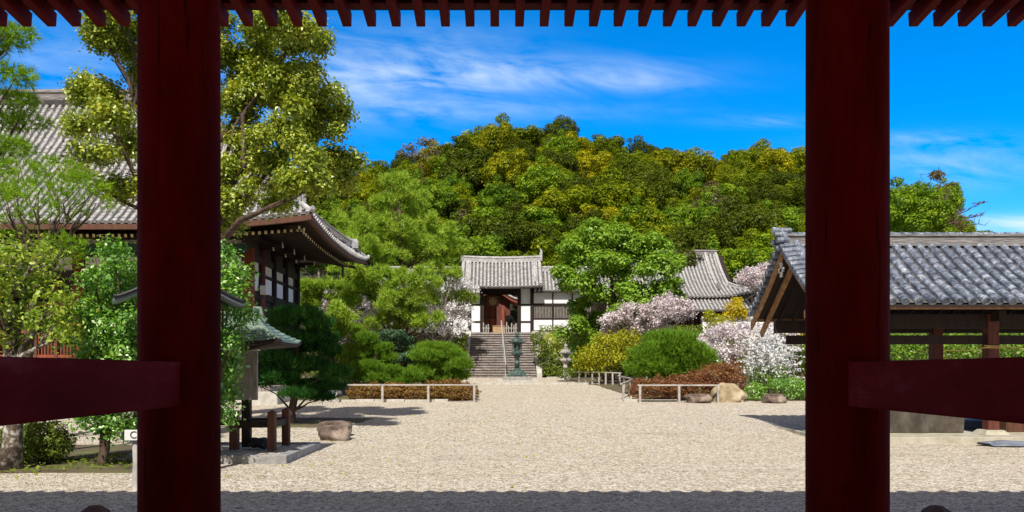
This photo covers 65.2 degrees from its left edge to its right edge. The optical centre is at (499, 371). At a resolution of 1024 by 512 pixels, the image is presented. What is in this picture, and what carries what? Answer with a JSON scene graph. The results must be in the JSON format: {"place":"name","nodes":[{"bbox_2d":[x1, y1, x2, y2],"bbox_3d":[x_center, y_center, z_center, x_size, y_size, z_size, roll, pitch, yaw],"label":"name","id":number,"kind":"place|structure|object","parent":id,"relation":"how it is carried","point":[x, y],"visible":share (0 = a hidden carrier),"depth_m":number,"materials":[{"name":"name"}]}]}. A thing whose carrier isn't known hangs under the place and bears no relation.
{"place":"outdoors","nodes":[
{"label":"outdoors","id":0,"kind":"place"},
{"bbox_2d":[460,248,542,332],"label":"gate","id":1,"kind":"structure","parent":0,"point":[520,277],"depth_m":59.42,"materials":[{"name":"grey tile"}]},
{"bbox_2d":[0,333,1023,511],"bbox_3d":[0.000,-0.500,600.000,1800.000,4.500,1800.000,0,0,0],"label":"ground","id":2,"kind":"structure","parent":0,"point":[766,475],"depth_m":14.85,"materials":[{"name":"gravel"}]},
{"bbox_2d":[0,444,132,472],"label":"garden bed","id":3,"kind":"object","parent":2,"relation":"on","point":[84,451],"visible":0.25,"depth_m":14.75,"materials":[{"name":"plant"}]},
{"bbox_2d":[0,11,56,205],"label":"cedar tree","id":4,"kind":"object","parent":3,"relation":"on","point":[8,38],"visible":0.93,"depth_m":17.68,"materials":[{"name":"green plant"}]},
{"bbox_2d":[0,420,79,464],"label":"round bush","id":5,"kind":"object","parent":3,"relation":"on","point":[35,445],"visible":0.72,"depth_m":14.76,"materials":[{"name":"green plant"}]},
{"bbox_2d":[0,229,99,469],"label":"broadleaf tree","id":6,"kind":"object","parent":3,"relation":"on","point":[14,314],"visible":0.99,"depth_m":13.88,"materials":[{"name":"green plant"}]},
{"bbox_2d":[0,149,118,433],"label":"forked conifer","id":7,"kind":"object","parent":3,"relation":"on","point":[25,184],"visible":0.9,"depth_m":16.36,"materials":[{"name":"green plant"}]},
{"bbox_2d":[1,452,132,473],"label":"ground weeds","id":8,"kind":"object","parent":3,"relation":"on","point":[85,460],"visible":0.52,"depth_m":14.66,"materials":[{"name":"green plant"}]},
{"bbox_2d":[54,233,136,465],"bbox_3d":[-7.200,-0.331,14.709,1.677,4.254,2.415,0,0,-37],"label":"camellia tree","id":9,"kind":"object","parent":3,"relation":"on","point":[111,332],"visible":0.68,"depth_m":14.28,"materials":[{"name":"green plant"}]},
{"bbox_2d":[124,430,136,490],"bbox_3d":[-5.258,1.315,11.774,0.430,0.913,0.200,0,0,0],"label":"sign post","id":10,"kind":"object","parent":2,"relation":"on","point":[130,435],"visible":0.55,"depth_m":11.73,"materials":[{"name":"stone"}]},
{"bbox_2d":[112,287,245,308],"bbox_3d":[-5.520,0.070,13.800,2.073,3.360,0.920,0,0,-27],"label":"arched canopy","id":11,"kind":"object","parent":2,"relation":"on","point":[229,299],"visible":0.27,"depth_m":13.72,"materials":[{"name":"green metal"}]},
{"bbox_2d":[0,89,369,404],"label":"worship hall","id":12,"kind":"structure","parent":2,"relation":"on","point":[281,251],"depth_m":32.72,"materials":[{"name":"grey tile"}]},
{"bbox_2d":[52,10,370,243],"bbox_3d":[-7.752,-4.070,20.440,8.676,11.838,4.230,0,0,0],"label":"camphor tree","id":13,"kind":"object","parent":2,"relation":"on","point":[265,77],"visible":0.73,"depth_m":20.13,"materials":[{"name":"green plant"}]},
{"bbox_2d":[126,442,320,463],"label":"stone plot kerb","id":14,"kind":"structure","parent":2,"relation":"on","point":[293,451],"depth_m":15.80,"materials":[{"name":"stone"}]},
{"bbox_2d":[82,306,300,446],"bbox_3d":[-6.374,0.115,16.600,4.108,2.931,1.740,0,0,0],"label":"notice kiosk","id":15,"kind":"object","parent":14,"relation":"on","point":[267,335],"visible":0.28,"depth_m":16.54,"materials":[{"name":"green metal"}]},
{"bbox_2d":[229,408,289,450],"bbox_3d":[-4.971,1.189,16.652,0.928,0.822,1.245,0,0,0],"label":"barrier","id":16,"kind":"object","parent":14,"relation":"on","point":[272,423],"visible":0.9,"depth_m":16.11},
{"bbox_2d":[221,238,267,430],"bbox_3d":[-5.466,-0.384,14.875,2.283,4.350,1.965,0,0,0],"label":"camellia tree","id":17,"kind":"object","parent":2,"relation":"on","point":[229,363],"visible":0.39,"depth_m":14.70,"materials":[{"name":"green plant"}]},
{"bbox_2d":[221,417,371,427],"bbox_3d":[-6.029,1.569,24.427,4.395,0.185,3.165,0,0,0],"label":"garden bed","id":18,"kind":"object","parent":2,"relation":"on","point":[311,422],"visible":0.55,"depth_m":24.72,"materials":[{"name":"soil"}]},
{"bbox_2d":[258,302,354,423],"bbox_3d":[-6.003,-0.159,24.168,3.138,3.908,2.864,0,0,-21],"label":"black pine","id":19,"kind":"object","parent":18,"relation":"on","point":[285,366],"visible":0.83,"depth_m":23.73,"materials":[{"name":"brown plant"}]},
{"bbox_2d":[319,424,350,440],"bbox_3d":[-4.173,1.638,20.321,0.840,0.536,0.630,0,0,0],"label":"boulder","id":20,"kind":"object","parent":2,"relation":"on","point":[340,432],"visible":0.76,"depth_m":20.06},
{"bbox_2d":[298,378,466,400],"bbox_3d":[-9.566,0.830,42.292,17.024,0.857,19.372,0,0,0],"label":"garden bed","id":21,"kind":"object","parent":2,"relation":"on","point":[344,396],"visible":0.05,"depth_m":36.95,"materials":[{"name":"soil"}]},
{"bbox_2d":[300,275,372,364],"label":"light pine","id":22,"kind":"object","parent":21,"relation":"on","point":[312,291],"visible":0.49,"depth_m":50.01,"materials":[{"name":"green plant"}]},
{"bbox_2d":[346,330,426,391],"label":"clipped pine","id":23,"kind":"object","parent":21,"relation":"on","point":[375,347],"visible":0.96,"depth_m":35.58,"materials":[{"name":"green plant"}]},
{"bbox_2d":[376,329,420,370],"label":"clipped juniper","id":24,"kind":"object","parent":21,"relation":"on","point":[398,340],"visible":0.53,"depth_m":37.84,"materials":[{"name":"green plant"}]},
{"bbox_2d":[319,169,479,368],"bbox_3d":[-6.424,-6.058,50.145,10.482,13.487,7.428,0,0,0],"label":"light pine","id":25,"kind":"object","parent":21,"relation":"on","point":[401,229],"visible":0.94,"depth_m":49.38,"materials":[{"name":"green plant"}]},
{"bbox_2d":[345,378,481,399],"bbox_3d":[-3.552,0.775,33.247,5.718,1.036,1.852,0,0,0],"label":"hedge","id":26,"kind":"object","parent":21,"relation":"on","point":[405,392],"visible":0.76,"depth_m":32.83,"materials":[{"name":"brown plant"}]},
{"bbox_2d":[405,339,475,383],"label":"clipped pine","id":27,"kind":"object","parent":21,"relation":"on","point":[455,363],"visible":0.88,"depth_m":36.70,"materials":[{"name":"green plant"}]},
{"bbox_2d":[404,272,486,374],"bbox_3d":[-3.690,-3.047,51.489,5.840,7.040,2.896,0,0,0],"label":"cherry tree","id":28,"kind":"object","parent":21,"relation":"on","point":[444,332],"visible":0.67,"depth_m":51.26,"materials":[{"name":"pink plant"}]},
{"bbox_2d":[319,399,447,401],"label":"stone kerb","id":29,"kind":"structure","parent":2,"relation":"on","point":[391,400],"depth_m":32.35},
{"bbox_2d":[335,384,476,402],"bbox_3d":[-3.750,0.910,32.000,5.704,0.780,0.090,0,0,0],"label":"rail fence","id":30,"kind":"object","parent":2,"relation":"on","point":[382,392],"visible":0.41,"depth_m":31.95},
{"bbox_2d":[382,266,468,331],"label":"wing building","id":31,"kind":"structure","parent":2,"relation":"on","point":[463,317],"depth_m":59.30,"materials":[{"name":"paint"}]},
{"bbox_2d":[483,295,516,325],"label":"shrine","id":32,"kind":"object","parent":2,"relation":"on","point":[503,306],"visible":0.21,"depth_m":66.50,"materials":[{"name":"red wood"}]},
{"bbox_2d":[465,331,541,377],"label":"stone stairs","id":33,"kind":"structure","parent":2,"relation":"on","point":[485,351],"depth_m":54.35,"materials":[{"name":"stone"}]},
{"bbox_2d":[0,0,1023,511],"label":"timber gate","id":34,"kind":"structure","parent":2,"relation":"on","point":[166,386],"depth_m":4.22,"materials":[{"name":"wood"}]},
{"bbox_2d":[497,331,537,382],"bbox_3d":[1.075,-0.810,48.000,2.400,3.219,2.400,0,0,0],"label":"bronze lantern","id":35,"kind":"object","parent":2,"relation":"on","point":[516,374],"visible":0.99,"depth_m":47.62,"materials":[{"name":"metal"}]},
{"bbox_2d":[532,266,598,333],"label":"wing building","id":36,"kind":"structure","parent":2,"relation":"on","point":[550,299],"depth_m":59.30,"materials":[{"name":"paint"}]},
{"bbox_2d":[548,216,687,379],"bbox_3d":[7.397,-4.428,49.835,8.763,10.186,6.081,0,0,17],"label":"round tree","id":37,"kind":"object","parent":2,"relation":"on","point":[627,253],"visible":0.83,"depth_m":49.04,"materials":[{"name":"green plant"}]},
{"bbox_2d":[596,250,757,331],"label":"side hall","id":38,"kind":"structure","parent":2,"relation":"on","point":[708,277],"depth_m":64.73,"materials":[{"name":"grey tile"}]},
{"bbox_2d":[568,377,804,400],"bbox_3d":[21.645,0.835,42.200,36.866,0.870,19.791,0,0,0],"label":"garden bed","id":39,"kind":"object","parent":2,"relation":"on","point":[615,386],"visible":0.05,"depth_m":43.11,"materials":[{"name":"soil"}]},
{"bbox_2d":[569,327,643,383],"bbox_3d":[6.298,-0.861,45.901,4.511,3.421,3.048,0,0,0],"label":"yellow shrub","id":40,"kind":"object","parent":39,"relation":"on","point":[612,355],"visible":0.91,"depth_m":45.63,"materials":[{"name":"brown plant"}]},
{"bbox_2d":[595,289,698,381],"bbox_3d":[8.697,-2.074,46.833,6.102,5.726,4.080,0,0,0],"label":"cherry tree","id":41,"kind":"object","parent":39,"relation":"on","point":[648,316],"visible":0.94,"depth_m":46.50,"materials":[{"name":"pink plant"}]},
{"bbox_2d":[620,326,720,393],"bbox_3d":[7.903,-0.489,36.604,4.741,3.330,3.313,0,0,0],"label":"pine mound","id":42,"kind":"object","parent":39,"relation":"on","point":[664,353],"visible":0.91,"depth_m":35.88,"materials":[{"name":"green plant"}]},
{"bbox_2d":[627,361,747,399],"bbox_3d":[7.753,0.429,33.289,5.093,1.734,1.814,0,0,0],"label":"hedge","id":43,"kind":"object","parent":39,"relation":"on","point":[729,374],"visible":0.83,"depth_m":33.01,"materials":[{"name":"brown plant"}]},
{"bbox_2d":[721,297,751,381],"bbox_3d":[13.033,-1.602,43.887,1.961,5.001,1.341,0,0,-39],"label":"flowering shrub","id":44,"kind":"object","parent":39,"relation":"on","point":[735,306],"visible":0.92,"depth_m":43.68,"materials":[{"name":"yellow plant"}]},
{"bbox_2d":[696,319,803,386],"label":"cherry tree","id":45,"kind":"object","parent":39,"relation":"on","point":[720,332],"visible":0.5,"depth_m":39.63,"materials":[{"name":"pink plant"}]},
{"bbox_2d":[715,323,804,396],"bbox_3d":[11.561,-0.433,34.630,3.661,3.433,3.549,0,0,27],"label":"spiraea bush","id":46,"kind":"object","parent":39,"relation":"on","point":[767,366],"visible":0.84,"depth_m":34.20,"materials":[{"name":"grey plant"}]},
{"bbox_2d":[743,377,804,400],"bbox_3d":[11.623,0.766,33.203,3.426,1.071,1.421,0,0,-12],"label":"green shrub","id":47,"kind":"object","parent":39,"relation":"on","point":[798,392],"visible":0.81,"depth_m":32.95,"materials":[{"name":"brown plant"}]},
{"bbox_2d":[801,333,1023,360],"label":"tall hedge","id":48,"kind":"object","parent":39,"relation":"on","point":[903,350],"visible":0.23,"depth_m":39.38,"materials":[{"name":"green plant"}]},
{"bbox_2d":[710,383,747,401],"bbox_3d":[9.344,1.018,32.413,1.531,1.113,0.965,0,0,0],"label":"boulder","id":49,"kind":"object","parent":2,"relation":"on","point":[730,392],"visible":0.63,"depth_m":32.02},
{"bbox_2d":[733,261,769,292],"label":"cherry tree","id":50,"kind":"object","parent":2,"relation":"on","point":[753,284],"visible":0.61,"depth_m":61.26,"materials":[{"name":"pink plant"}]},
{"bbox_2d":[748,227,1023,443],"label":"wash pavilion","id":51,"kind":"structure","parent":2,"relation":"on","point":[941,283],"depth_m":20.50,"materials":[{"name":"grey tile"}]},
{"bbox_2d":[890,411,963,432],"bbox_3d":[10.449,1.123,21.500,3.199,0.945,1.680,0,0,0],"label":"stone basin","id":52,"kind":"object","parent":51,"relation":"on","point":[904,422],"visible":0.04,"depth_m":20.69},
{"bbox_2d":[920,165,987,231],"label":"ragged pine","id":53,"kind":"object","parent":2,"relation":"on","point":[936,174],"visible":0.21,"depth_m":62.06,"materials":[{"name":"brown plant"}]},
{"bbox_2d":[0,10,1023,232],"label":"sky","id":54,"kind":"structure","parent":0,"point":[957,93],"materials":[{"name":"blue"}]},
{"bbox_2d":[300,196,755,327],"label":"hill","id":55,"kind":"structure","parent":0,"point":[513,311],"depth_m":86.56,"materials":[{"name":"green plant"}]},
{"bbox_2d":[314,197,375,265],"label":"hill tree","id":56,"kind":"object","parent":55,"relation":"on","point":[322,214],"visible":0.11,"depth_m":77.98,"materials":[{"name":"green plant"}]},
{"bbox_2d":[347,165,399,202],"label":"hill tree","id":57,"kind":"object","parent":55,"relation":"on","point":[374,179],"visible":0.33,"depth_m":114.39,"materials":[{"name":"green plant"}]},
{"bbox_2d":[395,136,443,185],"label":"thin pine","id":58,"kind":"object","parent":55,"relation":"on","point":[419,155],"visible":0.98,"depth_m":122.16,"materials":[{"name":"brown plant"}]},
{"bbox_2d":[401,167,461,220],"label":"hill tree","id":59,"kind":"object","parent":55,"relation":"on","point":[440,192],"visible":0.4,"depth_m":90.34,"materials":[{"name":"green plant"}]},
{"bbox_2d":[434,170,474,198],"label":"hill tree","id":60,"kind":"object","parent":55,"relation":"on","point":[450,180],"visible":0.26,"depth_m":104.36,"materials":[{"name":"green plant"}]},
{"bbox_2d":[441,198,474,223],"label":"hill tree","id":61,"kind":"object","parent":55,"relation":"on","point":[466,205],"visible":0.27,"depth_m":91.72,"materials":[{"name":"green plant"}]},
{"bbox_2d":[436,157,488,197],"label":"hill tree","id":62,"kind":"object","parent":55,"relation":"on","point":[466,170],"visible":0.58,"depth_m":109.10,"materials":[{"name":"green plant"}]},
{"bbox_2d":[436,146,492,178],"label":"hill tree","id":63,"kind":"object","parent":55,"relation":"on","point":[479,152],"visible":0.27,"depth_m":116.37,"materials":[{"name":"green plant"}]},
{"bbox_2d":[436,224,506,265],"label":"hill tree","id":64,"kind":"object","parent":55,"relation":"on","point":[484,246],"visible":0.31,"depth_m":68.48,"materials":[{"name":"green plant"}]},
{"bbox_2d":[454,213,516,255],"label":"hill tree","id":65,"kind":"object","parent":55,"relation":"on","point":[484,229],"visible":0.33,"depth_m":75.78,"materials":[{"name":"green plant"}]},
{"bbox_2d":[460,197,511,234],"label":"hill tree","id":66,"kind":"object","parent":55,"relation":"on","point":[484,214],"visible":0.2,"depth_m":83.56,"materials":[{"name":"green plant"}]},
{"bbox_2d":[473,122,519,155],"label":"hill tree","id":67,"kind":"object","parent":55,"relation":"on","point":[495,137],"visible":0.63,"depth_m":130.47,"materials":[{"name":"green plant"}]},
{"bbox_2d":[475,173,522,212],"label":"hill tree","id":68,"kind":"object","parent":55,"relation":"on","point":[511,194],"visible":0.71,"depth_m":95.28,"materials":[{"name":"green plant"}]},
{"bbox_2d":[481,147,537,193],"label":"hill tree","id":69,"kind":"object","parent":55,"relation":"on","point":[502,166],"visible":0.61,"depth_m":103.48,"materials":[{"name":"green plant"}]},
{"bbox_2d":[488,208,563,255],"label":"hill tree","id":70,"kind":"object","parent":55,"relation":"on","point":[525,235],"visible":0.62,"depth_m":78.62,"materials":[{"name":"green plant"}]},
{"bbox_2d":[509,124,549,148],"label":"hill tree","id":71,"kind":"object","parent":55,"relation":"on","point":[531,133],"visible":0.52,"depth_m":146.05,"materials":[{"name":"green plant"}]},
{"bbox_2d":[507,234,565,265],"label":"hill tree","id":72,"kind":"object","parent":55,"relation":"on","point":[549,260],"visible":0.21,"depth_m":70.37,"materials":[{"name":"green plant"}]},
{"bbox_2d":[513,206,563,251],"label":"hill tree","id":73,"kind":"object","parent":55,"relation":"on","point":[544,216],"visible":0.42,"depth_m":82.89,"materials":[{"name":"green plant"}]},
{"bbox_2d":[515,154,573,206],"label":"hill tree","id":74,"kind":"object","parent":55,"relation":"on","point":[545,178],"visible":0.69,"depth_m":98.60,"materials":[{"name":"green plant"}]},
{"bbox_2d":[534,147,580,175],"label":"hill tree","id":75,"kind":"object","parent":55,"relation":"on","point":[565,159],"visible":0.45,"depth_m":113.27,"materials":[{"name":"green plant"}]},
{"bbox_2d":[542,114,580,143],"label":"hill tree","id":76,"kind":"object","parent":55,"relation":"on","point":[553,127],"visible":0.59,"depth_m":144.69,"materials":[{"name":"green plant"}]},
{"bbox_2d":[542,128,582,155],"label":"hill tree","id":77,"kind":"object","parent":55,"relation":"on","point":[570,148],"visible":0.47,"depth_m":125.48,"materials":[{"name":"green plant"}]},
{"bbox_2d":[536,185,596,229],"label":"hill tree","id":78,"kind":"object","parent":55,"relation":"on","point":[578,200],"visible":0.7,"depth_m":90.11,"materials":[{"name":"green plant"}]},
{"bbox_2d":[559,208,610,247],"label":"hill tree","id":79,"kind":"object","parent":55,"relation":"on","point":[576,221],"visible":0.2,"depth_m":83.55,"materials":[{"name":"green plant"}]},
{"bbox_2d":[569,150,612,179],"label":"hill tree","id":80,"kind":"object","parent":55,"relation":"on","point":[589,166],"visible":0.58,"depth_m":117.60,"materials":[{"name":"yellow plant"}]},
{"bbox_2d":[590,165,657,213],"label":"hill tree","id":81,"kind":"object","parent":55,"relation":"on","point":[611,197],"visible":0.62,"depth_m":93.53,"materials":[{"name":"green plant"}]},
{"bbox_2d":[607,194,665,228],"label":"hill tree","id":82,"kind":"object","parent":55,"relation":"on","point":[621,218],"visible":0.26,"depth_m":83.13,"materials":[{"name":"green plant"}]},
{"bbox_2d":[606,153,676,193],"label":"hill tree","id":83,"kind":"object","parent":55,"relation":"on","point":[632,169],"visible":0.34,"depth_m":103.28,"materials":[{"name":"green plant"}]},
{"bbox_2d":[622,134,660,154],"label":"hill tree","id":84,"kind":"object","parent":55,"relation":"on","point":[640,145],"visible":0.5,"depth_m":145.64,"materials":[{"name":"green plant"}]},
{"bbox_2d":[605,169,679,210],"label":"hill tree","id":85,"kind":"object","parent":55,"relation":"on","point":[652,184],"visible":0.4,"depth_m":95.36,"materials":[{"name":"green plant"}]},
{"bbox_2d":[611,204,680,249],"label":"hill tree","id":86,"kind":"object","parent":55,"relation":"on","point":[663,228],"visible":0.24,"depth_m":80.15,"materials":[{"name":"green plant"}]},
{"bbox_2d":[646,149,684,181],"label":"hill tree","id":87,"kind":"object","parent":55,"relation":"on","point":[660,158],"visible":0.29,"depth_m":124.16,"materials":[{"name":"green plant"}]},
{"bbox_2d":[641,228,709,267],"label":"hill tree","id":88,"kind":"object","parent":55,"relation":"on","point":[688,243],"visible":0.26,"depth_m":68.91,"materials":[{"name":"green plant"}]},
{"bbox_2d":[666,167,708,199],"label":"hill tree","id":89,"kind":"object","parent":55,"relation":"on","point":[686,182],"visible":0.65,"depth_m":113.79,"materials":[{"name":"green plant"}]},
{"bbox_2d":[669,149,722,185],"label":"hill tree","id":90,"kind":"object","parent":55,"relation":"on","point":[702,162],"visible":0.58,"depth_m":122.78,"materials":[{"name":"green plant"}]},
{"bbox_2d":[670,190,723,230],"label":"hill tree","id":91,"kind":"object","parent":55,"relation":"on","point":[703,211],"visible":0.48,"depth_m":82.91,"materials":[{"name":"green plant"}]},
{"bbox_2d":[671,215,735,260],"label":"hill tree","id":92,"kind":"object","parent":55,"relation":"on","point":[726,241],"visible":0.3,"depth_m":75.67,"materials":[{"name":"green plant"}]},
{"bbox_2d":[698,183,748,204],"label":"hill tree","id":93,"kind":"object","parent":55,"relation":"on","point":[727,188],"visible":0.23,"depth_m":103.30,"materials":[{"name":"green plant"}]},
{"bbox_2d":[720,148,758,170],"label":"hill tree","id":94,"kind":"object","parent":55,"relation":"on","point":[740,163],"visible":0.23,"depth_m":138.69,"materials":[{"name":"green plant"}]},
{"bbox_2d":[717,233,774,316],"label":"hill tree","id":95,"kind":"object","parent":55,"relation":"on","point":[754,256],"visible":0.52,"depth_m":70.69,"materials":[{"name":"green plant"}]},
{"bbox_2d":[706,190,791,285],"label":"hill tree","id":96,"kind":"object","parent":55,"relation":"on","point":[741,217],"visible":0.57,"depth_m":78.22,"materials":[{"name":"green plant"}]},
{"bbox_2d":[732,169,770,202],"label":"hill tree","id":97,"kind":"object","parent":55,"relation":"on","point":[759,176],"visible":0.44,"depth_m":118.76,"materials":[{"name":"green plant"}]},
{"bbox_2d":[731,226,783,276],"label":"hill tree","id":98,"kind":"object","parent":55,"relation":"on","point":[743,241],"visible":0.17,"depth_m":75.65,"materials":[{"name":"green plant"}]},
{"bbox_2d":[755,147,798,181],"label":"hill tree","id":99,"kind":"object","parent":55,"relation":"on","point":[782,160],"visible":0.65,"depth_m":134.16,"materials":[{"name":"yellow plant"}]},
{"bbox_2d":[751,179,802,203],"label":"hill tree","id":100,"kind":"object","parent":55,"relation":"on","point":[770,191],"visible":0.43,"depth_m":113.31,"materials":[{"name":"green plant"}]},
{"bbox_2d":[751,198,803,232],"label":"hill tree","id":101,"kind":"object","parent":55,"relation":"on","point":[792,217],"visible":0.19,"depth_m":83.89,"materials":[{"name":"green plant"}]},
{"bbox_2d":[759,163,803,190],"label":"hill tree","id":102,"kind":"object","parent":55,"relation":"on","point":[781,178],"visible":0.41,"depth_m":123.04,"materials":[{"name":"green plant"}]},
{"bbox_2d":[774,173,804,212],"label":"hill tree","id":103,"kind":"object","parent":55,"relation":"on","point":[789,197],"visible":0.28,"depth_m":105.31,"materials":[{"name":"green plant"}]},
{"bbox_2d":[890,176,934,231],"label":"hill tree","id":104,"kind":"object","parent":55,"relation":"on","point":[909,189],"visible":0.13,"depth_m":61.77,"materials":[{"name":"green plant"}]},
{"bbox_2d":[890,185,958,232],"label":"hill tree","id":105,"kind":"object","parent":55,"relation":"on","point":[906,218],"visible":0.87,"depth_m":58.78,"materials":[{"name":"green plant"}]},
{"bbox_2d":[931,177,965,213],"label":"hill tree","id":106,"kind":"object","parent":55,"relation":"on","point":[957,199],"visible":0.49,"depth_m":143.35,"materials":[{"name":"green plant"}]},
{"bbox_2d":[542,332,1023,377],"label":"bank","id":107,"kind":"structure","parent":0,"point":[582,375],"depth_m":54.62,"materials":[{"name":"plant"}]},
{"bbox_2d":[529,331,562,376],"bbox_3d":[3.177,-1.129,52.674,2.408,2.968,1.646,0,0,0],"label":"azalea mound","id":108,"kind":"object","parent":107,"relation":"on","point":[543,352],"visible":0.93,"depth_m":52.41,"materials":[{"name":"green plant"}]},
{"bbox_2d":[538,324,804,375],"bbox_3d":[13.447,-1.521,55.097,21.217,3.800,6.341,0,0,0],"label":"ground cover","id":109,"kind":"object","parent":107,"relation":"on","point":[700,327],"visible":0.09,"depth_m":56.10,"materials":[{"name":"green plant"}]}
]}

